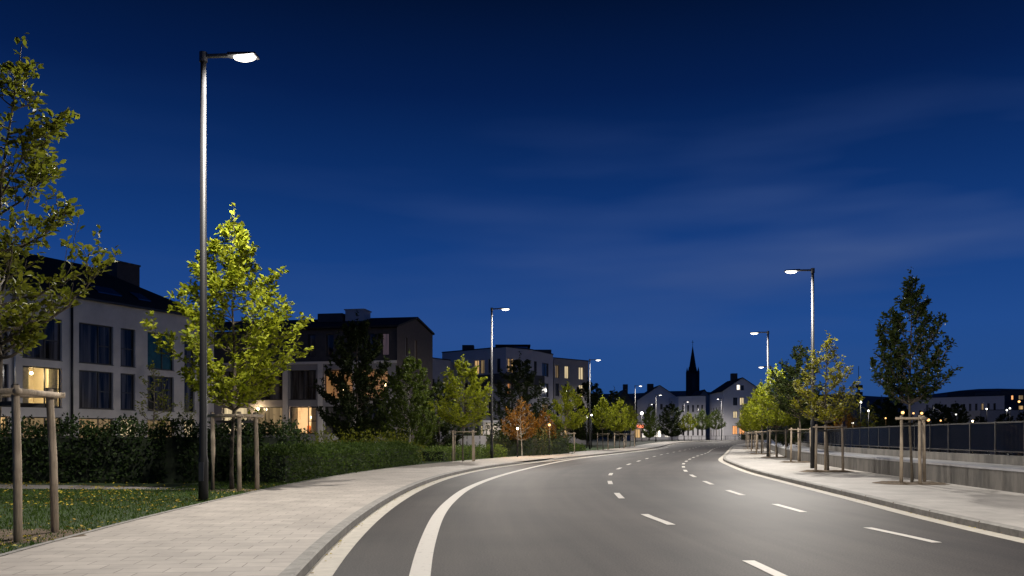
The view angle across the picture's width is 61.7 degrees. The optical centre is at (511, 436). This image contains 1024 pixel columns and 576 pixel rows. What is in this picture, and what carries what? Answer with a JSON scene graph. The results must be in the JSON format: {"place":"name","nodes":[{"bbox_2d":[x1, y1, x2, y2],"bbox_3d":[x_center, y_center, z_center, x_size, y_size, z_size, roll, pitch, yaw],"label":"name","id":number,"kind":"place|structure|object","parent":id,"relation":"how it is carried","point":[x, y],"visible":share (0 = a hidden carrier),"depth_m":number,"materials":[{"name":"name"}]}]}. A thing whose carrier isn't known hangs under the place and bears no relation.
{"place":"outdoors","nodes":[
{"label":"outdoors","id":0,"kind":"place"},
{"bbox_2d":[0,485,195,489],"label":"garden path","id":1,"kind":"structure","parent":0,"point":[60,487],"depth_m":23.19,"materials":[{"name":"grey concrete"}]},
{"bbox_2d":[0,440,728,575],"bbox_3d":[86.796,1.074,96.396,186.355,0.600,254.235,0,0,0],"label":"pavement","id":2,"kind":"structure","parent":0,"point":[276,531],"depth_m":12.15,"materials":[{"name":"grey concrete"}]},
{"bbox_2d":[0,440,705,555],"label":"edging","id":3,"kind":"object","parent":2,"relation":"on","point":[9,552],"visible":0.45,"depth_m":13.78,"materials":[{"name":"grey concrete"}]},
{"bbox_2d":[427,354,493,460],"bbox_3d":[-2.728,-1.547,47.451,3.517,6.073,3.899,0,0,-25],"label":"young tree","id":4,"kind":"object","parent":2,"relation":"on","point":[477,396],"visible":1,"depth_m":47.16,"materials":[{"name":"green plant"}]},
{"bbox_2d":[501,396,538,455],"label":"orange tree","id":5,"kind":"object","parent":2,"relation":"on","point":[520,414],"visible":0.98,"depth_m":59.71,"materials":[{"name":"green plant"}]},
{"bbox_2d":[546,381,588,452],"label":"young tree","id":6,"kind":"object","parent":2,"relation":"on","point":[568,408],"visible":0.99,"depth_m":70.62,"materials":[{"name":"green plant"}]},
{"bbox_2d":[591,397,616,449],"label":"young tree","id":7,"kind":"object","parent":2,"relation":"on","point":[600,413],"visible":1,"depth_m":87.79,"materials":[{"name":"green plant"}]},
{"bbox_2d":[606,397,635,447],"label":"young tree","id":8,"kind":"object","parent":2,"relation":"on","point":[619,427],"visible":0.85,"depth_m":97.69,"materials":[{"name":"green plant"}]},
{"bbox_2d":[620,404,639,446],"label":"young tree","id":9,"kind":"object","parent":2,"relation":"on","point":[630,419],"visible":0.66,"depth_m":109.74,"materials":[{"name":"green plant"}]},
{"bbox_2d":[0,437,823,556],"bbox_3d":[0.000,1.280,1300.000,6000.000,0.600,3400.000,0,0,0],"label":"ground","id":10,"kind":"structure","parent":0,"point":[610,442],"depth_m":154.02,"materials":[{"name":"green plant"}]},
{"bbox_2d":[0,529,92,544],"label":"mulch soil","id":11,"kind":"structure","parent":10,"relation":"on","point":[41,532],"depth_m":11.85,"materials":[{"name":"brown soil"}]},
{"bbox_2d":[0,384,64,541],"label":"tree support","id":12,"kind":"object","parent":11,"relation":"on","point":[15,392],"visible":0.88,"depth_m":11.40,"materials":[{"name":"brown wood"}]},
{"bbox_2d":[0,33,121,422],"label":"young tree","id":13,"kind":"object","parent":11,"relation":"on","point":[30,335],"visible":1,"depth_m":11.74,"materials":[{"name":"green plant"}]},
{"bbox_2d":[0,248,213,437],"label":"grey house","id":14,"kind":"structure","parent":10,"relation":"on","point":[93,355],"depth_m":57.99,"materials":[{"name":"paint"}]},
{"bbox_2d":[22,316,59,360],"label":"window","id":15,"kind":"structure","parent":14,"relation":"in","point":[49,349],"depth_m":54.05,"materials":[{"name":"blue"}]},
{"bbox_2d":[23,417,59,437],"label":"window","id":16,"kind":"structure","parent":14,"relation":"in","point":[41,419],"depth_m":53.32,"materials":[{"name":"yellow glass"}]},
{"bbox_2d":[23,366,59,407],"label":"window","id":17,"kind":"structure","parent":14,"relation":"in","point":[34,378],"depth_m":54.73,"materials":[{"name":"yellow glass"}]},
{"bbox_2d":[79,418,111,437],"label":"window","id":18,"kind":"structure","parent":14,"relation":"in","point":[96,420],"depth_m":57.19,"materials":[{"name":"yellow glass"}]},
{"bbox_2d":[79,370,113,409],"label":"window","id":19,"kind":"structure","parent":14,"relation":"in","point":[95,388],"depth_m":57.08,"materials":[{"name":"grey"}]},
{"bbox_2d":[79,323,113,365],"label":"window","id":20,"kind":"structure","parent":14,"relation":"in","point":[95,341],"depth_m":57.08,"materials":[{"name":"grey glass"}]},
{"bbox_2d":[120,328,135,367],"bbox_3d":[-26.576,-6.106,59.200,0.795,2.641,1.249,0,0,0],"label":"window","id":21,"kind":"structure","parent":14,"relation":"in","point":[127,335],"depth_m":59.38,"materials":[{"name":"blue"}]},
{"bbox_2d":[121,374,135,410],"bbox_3d":[-26.576,-3.066,59.200,0.795,2.521,1.249,0,0,0],"label":"window","id":22,"kind":"structure","parent":14,"relation":"in","point":[127,380],"depth_m":59.38,"materials":[{"name":"blue"}]},
{"bbox_2d":[147,332,171,370],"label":"window","id":23,"kind":"structure","parent":14,"relation":"in","point":[161,362],"depth_m":61.80,"materials":[{"name":"blue glass"}]},
{"bbox_2d":[148,376,174,411],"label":"window","id":24,"kind":"structure","parent":14,"relation":"in","point":[168,386],"depth_m":61.97,"materials":[{"name":"grey glass"}]},
{"bbox_2d":[184,379,193,412],"bbox_3d":[-24.327,-3.066,64.244,0.645,2.521,1.091,0,0,18],"label":"window","id":25,"kind":"structure","parent":14,"relation":"in","point":[186,389],"depth_m":64.35,"materials":[{"name":"grey glass"}]},
{"bbox_2d":[0,481,280,547],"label":"fallen leaves","id":26,"kind":"object","parent":10,"relation":"on","point":[177,500],"visible":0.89,"depth_m":18.57,"materials":[{"name":"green plant"}]},
{"bbox_2d":[128,361,177,438],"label":"garden tree","id":27,"kind":"object","parent":10,"relation":"on","point":[154,402],"visible":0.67,"depth_m":33.99,"materials":[{"name":"green plant"}]},
{"bbox_2d":[0,479,306,552],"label":"grass","id":28,"kind":"structure","parent":10,"relation":"on","point":[97,510],"depth_m":17.50,"materials":[{"name":"green plant"}]},
{"bbox_2d":[0,411,312,483],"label":"tall hedge","id":29,"kind":"object","parent":10,"relation":"on","point":[102,455],"visible":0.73,"depth_m":25.64,"materials":[{"name":"green plant"}]},
{"bbox_2d":[198,51,259,504],"bbox_3d":[-6.085,-3.370,18.362,1.290,9.740,0.325,0,0,4],"label":"street lamp","id":30,"kind":"object","parent":10,"relation":"on","point":[204,56],"visible":0.98,"depth_m":18.34,"materials":[{"name":"grey metal"}]},
{"bbox_2d":[208,489,260,491],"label":"mulch soil","id":31,"kind":"structure","parent":10,"relation":"on","point":[233,490],"depth_m":21.79,"materials":[{"name":"brown soil"}]},
{"bbox_2d":[140,203,314,488],"bbox_3d":[-7.136,-2.250,21.752,3.631,7.480,3.846,0,0,28],"label":"young tree","id":32,"kind":"object","parent":31,"relation":"on","point":[257,377],"visible":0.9,"depth_m":21.62,"materials":[{"name":"green plant"}]},
{"bbox_2d":[207,412,263,495],"bbox_3d":[-7.053,0.430,21.806,1.427,2.121,0.742,0,0,-17],"label":"tree support","id":33,"kind":"object","parent":31,"relation":"on","point":[238,416],"visible":0.91,"depth_m":21.85,"materials":[{"name":"brown wood"}]},
{"bbox_2d":[215,423,427,462],"bbox_3d":[-9.326,0.412,42.010,11.841,2.270,4.802,0,0,-34],"label":"shrub row","id":34,"kind":"object","parent":10,"relation":"on","point":[353,438],"visible":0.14,"depth_m":43.07,"materials":[{"name":"green plant"}]},
{"bbox_2d":[214,309,434,450],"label":"gabled house","id":35,"kind":"structure","parent":10,"relation":"on","point":[298,397],"depth_m":78.02,"materials":[{"name":"grey paint"}]},
{"bbox_2d":[257,407,281,433],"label":"window","id":36,"kind":"structure","parent":35,"relation":"in","point":[274,413],"depth_m":78.43,"materials":[{"name":"yellow glass"}]},
{"bbox_2d":[257,372,281,399],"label":"window","id":37,"kind":"structure","parent":35,"relation":"in","point":[278,388],"depth_m":78.34,"materials":[{"name":"grey glass"}]},
{"bbox_2d":[291,407,315,433],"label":"window","id":38,"kind":"structure","parent":35,"relation":"in","point":[306,416],"depth_m":78.28,"materials":[{"name":"yellow glass"}]},
{"bbox_2d":[291,370,315,399],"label":"window","id":39,"kind":"structure","parent":35,"relation":"in","point":[302,382],"depth_m":77.90,"materials":[{"name":"grey glass"}]},
{"bbox_2d":[323,370,370,399],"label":"window","id":40,"kind":"structure","parent":35,"relation":"in","point":[329,389],"depth_m":80.06,"materials":[{"name":"yellow"}]},
{"bbox_2d":[233,437,421,484],"bbox_3d":[-6.572,0.757,33.924,2.376,1.469,18.611,0,0,7],"label":"hedge","id":41,"kind":"object","parent":10,"relation":"on","point":[282,465],"visible":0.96,"depth_m":29.07,"materials":[{"name":"green plant"}]},
{"bbox_2d":[312,309,399,441],"bbox_3d":[-10.345,-3.548,57.921,5.860,10.154,5.924,0,0,-32],"label":"garden tree","id":42,"kind":"object","parent":10,"relation":"on","point":[357,334],"visible":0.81,"depth_m":57.35,"materials":[{"name":"green plant"}]},
{"bbox_2d":[376,349,445,450],"bbox_3d":[-6.127,-1.932,52.005,4.239,6.838,4.194,0,0,25],"label":"garden tree","id":43,"kind":"object","parent":10,"relation":"on","point":[424,434],"visible":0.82,"depth_m":51.55,"materials":[{"name":"green plant"}]},
{"bbox_2d":[413,375,472,447],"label":"garden tree","id":44,"kind":"object","parent":10,"relation":"on","point":[445,429],"visible":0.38,"depth_m":54.57,"materials":[{"name":"green plant"}]},
{"bbox_2d":[433,357,453,443],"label":"side block","id":45,"kind":"structure","parent":10,"relation":"on","point":[440,365],"depth_m":120.31,"materials":[{"name":"white paint"}]},
{"bbox_2d":[415,442,509,461],"bbox_3d":[-2.861,0.913,53.240,2.267,1.186,12.872,0,0,16],"label":"hedge","id":46,"kind":"object","parent":10,"relation":"on","point":[440,453],"visible":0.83,"depth_m":50.07,"materials":[{"name":"green plant"}]},
{"bbox_2d":[450,430,476,461],"bbox_3d":[-2.683,0.565,47.496,1.422,1.851,1.023,0,0,0],"label":"tree support","id":47,"kind":"object","parent":10,"relation":"on","point":[454,434],"visible":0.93,"depth_m":47.17,"materials":[{"name":"brown wood"}]},
{"bbox_2d":[457,436,486,447],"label":"garden wall","id":48,"kind":"structure","parent":10,"relation":"on","point":[480,440],"depth_m":55.42,"materials":[{"name":"white paint"}]},
{"bbox_2d":[442,344,553,443],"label":"apartment block","id":49,"kind":"structure","parent":10,"relation":"on","point":[541,364],"depth_m":123.57,"materials":[{"name":"white paint"}]},
{"bbox_2d":[490,308,509,457],"bbox_3d":[-0.772,-3.390,54.869,1.290,9.740,0.325,0,0,14],"label":"street lamp","id":50,"kind":"object","parent":10,"relation":"on","point":[491,443],"visible":0.98,"depth_m":54.94,"materials":[{"name":"grey metal"}]},
{"bbox_2d":[460,423,576,456],"bbox_3d":[0.958,0.237,63.591,4.120,2.671,15.068,0,0,29],"label":"shrub row","id":51,"kind":"object","parent":10,"relation":"on","point":[533,446],"visible":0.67,"depth_m":61.89,"materials":[{"name":"green plant"}]},
{"bbox_2d":[484,351,556,437],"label":"garden tree","id":52,"kind":"object","parent":10,"relation":"on","point":[517,388],"visible":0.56,"depth_m":81.40,"materials":[{"name":"green plant"}]},
{"bbox_2d":[530,408,556,439],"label":"orange tree","id":53,"kind":"object","parent":10,"relation":"on","point":[540,422],"visible":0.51,"depth_m":65.81,"materials":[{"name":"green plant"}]},
{"bbox_2d":[553,357,588,443],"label":"modern block","id":54,"kind":"structure","parent":10,"relation":"on","point":[574,373],"depth_m":142.66,"materials":[{"name":"grey paint"}]},
{"bbox_2d":[563,377,617,445],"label":"garden tree","id":55,"kind":"object","parent":10,"relation":"on","point":[580,432],"visible":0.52,"depth_m":119.22,"materials":[{"name":"green plant"}]},
{"bbox_2d":[601,387,631,444],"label":"garden tree","id":56,"kind":"object","parent":10,"relation":"on","point":[611,397],"visible":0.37,"depth_m":134.46,"materials":[{"name":"green plant"}]},
{"bbox_2d":[609,384,636,439],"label":"long house","id":57,"kind":"structure","parent":10,"relation":"on","point":[628,400],"depth_m":262.00,"materials":[{"name":"tile"}]},
{"bbox_2d":[622,422,647,440],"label":"shop pavilion","id":58,"kind":"structure","parent":10,"relation":"on","point":[640,436],"depth_m":206.18,"materials":[{"name":"grey paint"}]},
{"bbox_2d":[639,404,661,440],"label":"garden tree","id":59,"kind":"object","parent":10,"relation":"on","point":[647,426],"visible":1,"depth_m":189.58,"materials":[{"name":"green plant"}]},
{"bbox_2d":[633,384,676,439],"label":"terrace house","id":60,"kind":"structure","parent":10,"relation":"on","point":[653,397],"depth_m":265.00,"materials":[{"name":"paint"}]},
{"bbox_2d":[656,401,685,439],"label":"garden tree","id":61,"kind":"object","parent":10,"relation":"on","point":[669,422],"visible":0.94,"depth_m":213.92,"materials":[{"name":"green plant"}]},
{"bbox_2d":[669,395,705,439],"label":"terrace block","id":62,"kind":"structure","parent":10,"relation":"on","point":[695,404],"depth_m":248.11,"materials":[{"name":"paint"}]},
{"bbox_2d":[678,411,697,435],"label":"garden tree","id":63,"kind":"object","parent":10,"relation":"on","point":[689,422],"visible":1,"depth_m":204.57,"materials":[{"name":"green plant"}]},
{"bbox_2d":[691,389,709,438],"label":"street lamp","id":64,"kind":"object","parent":10,"relation":"on","point":[703,392],"depth_m":300.00,"materials":[{"name":"grey metal"}]},
{"bbox_2d":[691,409,712,438],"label":"garden tree","id":65,"kind":"object","parent":10,"relation":"on","point":[704,420],"visible":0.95,"depth_m":209.33,"materials":[{"name":"green plant"}]},
{"bbox_2d":[707,409,726,433],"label":"garden tree","id":66,"kind":"object","parent":10,"relation":"on","point":[718,418],"visible":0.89,"depth_m":211.36,"materials":[{"name":"green plant"}]},
{"bbox_2d":[709,373,760,439],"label":"white house","id":67,"kind":"structure","parent":10,"relation":"on","point":[734,392],"depth_m":232.00,"materials":[{"name":"grey paint"}]},
{"bbox_2d":[794,394,840,430],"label":"tree","id":68,"kind":"object","parent":10,"relation":"on","point":[818,423],"visible":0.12,"depth_m":148.93,"materials":[{"name":"green plant"}]},
{"bbox_2d":[828,409,860,428],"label":"orange tree","id":69,"kind":"object","parent":10,"relation":"on","point":[849,417],"visible":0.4,"depth_m":89.76,"materials":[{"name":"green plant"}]},
{"bbox_2d":[861,395,905,426],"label":"tree","id":70,"kind":"object","parent":10,"relation":"on","point":[884,413],"visible":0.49,"depth_m":169.22,"materials":[{"name":"green plant"}]},
{"bbox_2d":[764,439,1023,493],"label":"retaining wall","id":71,"kind":"structure","parent":10,"relation":"on","point":[999,478],"depth_m":25.86,"materials":[{"name":"concrete"}]},
{"bbox_2d":[884,402,914,425],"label":"tree","id":72,"kind":"object","parent":10,"relation":"on","point":[900,406],"visible":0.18,"depth_m":174.18,"materials":[{"name":"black plant"}]},
{"bbox_2d":[784,440,1023,465],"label":"plinth wall","id":73,"kind":"structure","parent":10,"relation":"on","point":[996,459],"depth_m":32.12,"materials":[{"name":"concrete"}]},
{"bbox_2d":[783,421,1023,454],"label":"bar railing","id":74,"kind":"object","parent":73,"relation":"on","point":[995,437],"visible":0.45,"depth_m":32.23,"materials":[{"name":"grey metal"}]},
{"bbox_2d":[924,402,956,424],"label":"tree","id":75,"kind":"object","parent":10,"relation":"on","point":[933,419],"visible":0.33,"depth_m":179.58,"materials":[{"name":"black plant"}]},
{"bbox_2d":[902,395,1004,422],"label":"long building","id":76,"kind":"structure","parent":10,"relation":"on","point":[975,403],"depth_m":218.06,"materials":[{"name":"white paint"}]},
{"bbox_2d":[936,400,971,423],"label":"tree","id":77,"kind":"object","parent":10,"relation":"on","point":[961,414],"visible":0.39,"depth_m":164.42,"materials":[{"name":"green plant"}]},
{"bbox_2d":[947,391,995,396],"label":"hilltop building","id":78,"kind":"structure","parent":10,"relation":"on","point":[960,393],"depth_m":330.40,"materials":[{"name":"stone"}]},
{"bbox_2d":[952,409,1023,422],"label":"pale annex","id":79,"kind":"object","parent":10,"relation":"on","point":[992,415],"visible":0.06,"depth_m":204.12,"materials":[{"name":"grey paint"}]},
{"bbox_2d":[975,390,1023,408],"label":"building","id":80,"kind":"structure","parent":10,"relation":"on","point":[1012,398],"depth_m":231.08,"materials":[{"name":"stone"}]},
{"bbox_2d":[0,0,1023,396],"label":"sky","id":81,"kind":"structure","parent":0,"point":[636,181],"materials":[{"name":"blue"}]},
{"bbox_2d":[333,441,1023,575],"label":"road","id":82,"kind":"structure","parent":0,"point":[575,517],"depth_m":13.69,"materials":[{"name":"grey asphalt"}]},
{"bbox_2d":[278,440,763,575],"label":"kerb","id":83,"kind":"structure","parent":82,"relation":"on","point":[297,565],"depth_m":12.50,"materials":[{"name":"grey concrete"}]},
{"bbox_2d":[409,447,667,575],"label":"edge line","id":84,"kind":"object","parent":82,"relation":"on","point":[422,562],"visible":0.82,"depth_m":12.95,"materials":[{"name":"paint"}]},
{"bbox_2d":[608,446,786,575],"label":"lane marking","id":85,"kind":"object","parent":82,"relation":"on","point":[769,570],"visible":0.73,"depth_m":10.17,"materials":[{"name":"paint"}]},
{"bbox_2d":[682,445,937,541],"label":"lane marking","id":86,"kind":"object","parent":82,"relation":"on","point":[905,535],"visible":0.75,"depth_m":14.08,"materials":[{"name":"paint"}]},
{"bbox_2d":[718,445,1023,542],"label":"gutter","id":87,"kind":"object","parent":82,"relation":"on","point":[981,531],"visible":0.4,"depth_m":17.34,"materials":[{"name":"grey concrete"}]},
{"bbox_2d":[723,442,1023,537],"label":"kerb","id":88,"kind":"structure","parent":82,"relation":"on","point":[997,529],"depth_m":16.65,"materials":[{"name":"grey concrete"}]},
{"bbox_2d":[686,340,699,395],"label":"church","id":89,"kind":"structure","parent":0,"point":[692,379],"depth_m":477.40,"materials":[{"name":"stone"}]},
{"bbox_2d":[590,389,1023,436],"bbox_3d":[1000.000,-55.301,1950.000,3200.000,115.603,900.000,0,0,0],"label":"hills","id":90,"kind":"structure","parent":0,"point":[864,404],"depth_m":1766.02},
{"bbox_2d":[726,443,1023,527],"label":"pavement","id":91,"kind":"structure","parent":0,"point":[1002,507],"depth_m":21.82,"materials":[{"name":"grey concrete"}]},
{"bbox_2d":[750,331,768,456],"bbox_3d":[17.087,-2.890,59.112,1.290,8.740,0.325,0,0,12],"label":"street lamp","id":92,"kind":"object","parent":91,"relation":"on","point":[767,443],"visible":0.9,"depth_m":58.94,"materials":[{"name":"grey metal"}]},
{"bbox_2d":[782,461,809,462],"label":"tree pit soil","id":93,"kind":"object","parent":91,"relation":"on","point":[795,462],"visible":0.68,"depth_m":45.16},
{"bbox_2d":[766,340,827,460],"bbox_3d":[15.180,-1.814,45.505,3.026,6.604,3.187,0,0,-36],"label":"young tree","id":94,"kind":"object","parent":93,"relation":"on","point":[784,389],"visible":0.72,"depth_m":45.28,"materials":[{"name":"green plant"}]},
{"bbox_2d":[788,428,810,461],"bbox_3d":[15.211,0.505,45.611,1.356,1.951,0.980,0,0,-6],"label":"tree support","id":95,"kind":"object","parent":93,"relation":"on","point":[798,429],"visible":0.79,"depth_m":45.23,"materials":[{"name":"brown wood"}]},
{"bbox_2d":[784,268,814,467],"bbox_3d":[12.438,-2.890,37.038,1.290,8.740,0.325,0,0,4],"label":"street lamp","id":96,"kind":"object","parent":91,"relation":"on","point":[812,446],"visible":0.91,"depth_m":36.94,"materials":[{"name":"grey metal"}]},
{"bbox_2d":[800,470,852,471],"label":"tree pit soil","id":97,"kind":"object","parent":91,"relation":"on","point":[826,471],"visible":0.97,"depth_m":33.17,"materials":[{"name":"brown soil"}]},
{"bbox_2d":[790,330,864,469],"bbox_3d":[12.308,-1.340,33.600,2.531,5.631,2.509,0,0,-26],"label":"young tree","id":98,"kind":"object","parent":97,"relation":"on","point":[837,411],"visible":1,"depth_m":33.42,"materials":[{"name":"green plant"}]},
{"bbox_2d":[813,424,846,470],"bbox_3d":[12.268,0.505,33.611,1.356,1.951,0.980,0,0,-6],"label":"tree support","id":99,"kind":"object","parent":97,"relation":"on","point":[816,427],"visible":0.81,"depth_m":33.26,"materials":[{"name":"brown wood"}]},
{"bbox_2d":[872,481,950,484],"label":"tree pit soil","id":100,"kind":"object","parent":91,"relation":"on","point":[909,483],"visible":0.93,"depth_m":24.57,"materials":[{"name":"brown soil"}]},
{"bbox_2d":[895,415,927,482],"bbox_3d":[11.753,0.430,24.740,1.315,2.101,0.624,0,0,-27],"label":"tree support","id":101,"kind":"object","parent":100,"relation":"on","point":[921,444],"visible":0.92,"depth_m":24.66,"materials":[{"name":"brown wood"}]},
{"bbox_2d":[869,267,963,481],"bbox_3d":[11.640,-1.723,25.048,2.539,6.416,2.410,0,0,-23],"label":"young tree","id":102,"kind":"object","parent":100,"relation":"on","point":[905,390],"visible":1,"depth_m":24.80,"materials":[{"name":"green plant"}]},
{"bbox_2d":[771,440,1023,468],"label":"ledge path","id":103,"kind":"structure","parent":0,"point":[804,448],"depth_m":34.71,"materials":[{"name":"grey concrete"}]},
{"bbox_2d":[763,359,810,446],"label":"garden tree","id":104,"kind":"object","parent":103,"relation":"on","point":[780,439],"visible":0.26,"depth_m":74.59,"materials":[{"name":"green plant"}]},
{"bbox_2d":[829,444,1023,455],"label":"coping","id":105,"kind":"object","parent":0,"point":[983,452],"depth_m":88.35,"materials":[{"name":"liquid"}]},
{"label":"tree pit soil","id":106,"kind":"structure","parent":0,"visible":0},
{"bbox_2d":[745,364,805,456],"bbox_3d":[17.321,-1.647,55.944,4.019,6.261,3.626,0,0,-15],"label":"young tree","id":107,"kind":"object","parent":106,"relation":"on","point":[777,419],"visible":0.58,"depth_m":55.76,"materials":[{"name":"green plant"}]},
{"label":"tree pit soil","id":108,"kind":"structure","parent":0,"visible":0},
{"bbox_2d":[747,379,775,452],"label":"young tree","id":109,"kind":"object","parent":108,"relation":"on","point":[755,394],"visible":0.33,"depth_m":66.83,"materials":[{"name":"green plant"}]},
{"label":"tree pit soil","id":110,"kind":"structure","parent":0,"visible":0},
{"bbox_2d":[738,395,766,431],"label":"young tree","id":111,"kind":"object","parent":110,"relation":"on","point":[754,428],"visible":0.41,"depth_m":78.94,"materials":[{"name":"green plant"}]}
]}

